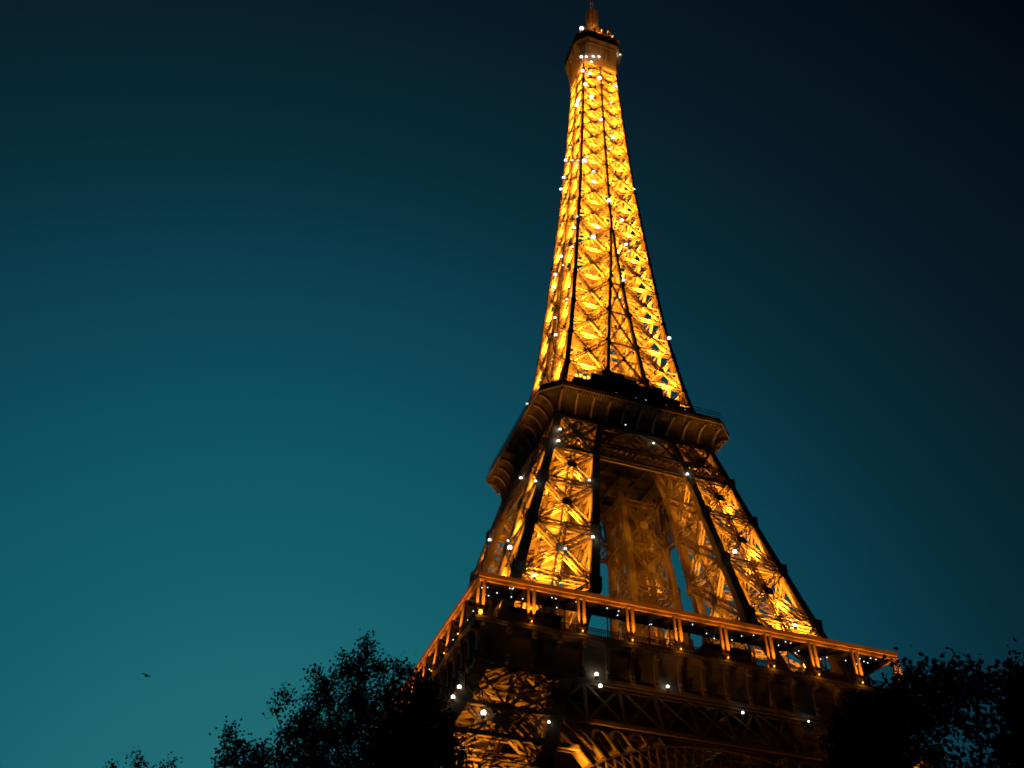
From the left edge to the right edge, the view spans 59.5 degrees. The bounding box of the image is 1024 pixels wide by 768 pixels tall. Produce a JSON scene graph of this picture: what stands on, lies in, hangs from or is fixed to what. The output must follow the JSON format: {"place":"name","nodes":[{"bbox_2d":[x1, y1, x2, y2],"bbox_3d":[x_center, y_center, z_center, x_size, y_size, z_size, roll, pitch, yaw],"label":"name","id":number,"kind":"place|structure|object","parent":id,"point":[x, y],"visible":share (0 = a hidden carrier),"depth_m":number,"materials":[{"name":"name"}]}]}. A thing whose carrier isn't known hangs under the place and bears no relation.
{"place":"outdoors","nodes":[
{"label":"outdoors","id":0,"kind":"place"},
{"bbox_2d":[105,746,182,767],"bbox_3d":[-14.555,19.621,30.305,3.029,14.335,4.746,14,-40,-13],"label":"broadleaf tree","id":1,"kind":"object","parent":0,"point":[138,764],"visible":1,"depth_m":34.02,"materials":[{"name":"black plant"}]},
{"bbox_2d":[209,715,287,767],"bbox_3d":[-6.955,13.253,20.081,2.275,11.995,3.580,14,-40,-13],"label":"broadleaf tree","id":2,"kind":"object","parent":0,"point":[255,757],"visible":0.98,"depth_m":23.17,"materials":[{"name":"black plant"}]},
{"bbox_2d":[261,628,458,767],"bbox_3d":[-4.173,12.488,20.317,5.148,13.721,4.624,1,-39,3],"label":"broadleaf tree","id":3,"kind":"object","parent":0,"point":[349,733],"visible":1,"depth_m":22.68,"materials":[{"name":"black plant"}]},
{"bbox_2d":[376,661,481,767],"bbox_3d":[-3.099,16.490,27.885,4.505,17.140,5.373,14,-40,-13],"label":"broadleaf tree","id":4,"kind":"object","parent":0,"point":[425,697],"visible":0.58,"depth_m":30.60,"materials":[{"name":"black plant"}]},
{"bbox_2d":[0,0,1023,767],"label":"sky","id":5,"kind":"structure","parent":0,"point":[275,275],"materials":[{"name":"teal"}]},
{"bbox_2d":[380,0,942,767],"bbox_3d":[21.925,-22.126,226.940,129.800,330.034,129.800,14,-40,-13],"label":"lattice tower","id":6,"kind":"structure","parent":0,"point":[524,662],"depth_m":159.95,"materials":[{"name":"metal"}]},
{"bbox_2d":[809,645,1006,767],"bbox_3d":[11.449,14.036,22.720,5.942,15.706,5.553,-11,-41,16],"label":"plane tree","id":7,"kind":"object","parent":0,"point":[870,735],"visible":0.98,"depth_m":25.32,"materials":[{"name":"black plant"}]},
{"bbox_2d":[967,637,1023,767],"bbox_3d":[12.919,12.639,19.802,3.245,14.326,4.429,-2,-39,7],"label":"plane tree","id":8,"kind":"object","parent":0,"point":[1007,746],"visible":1,"depth_m":22.42,"materials":[{"name":"black plant"}]}
]}

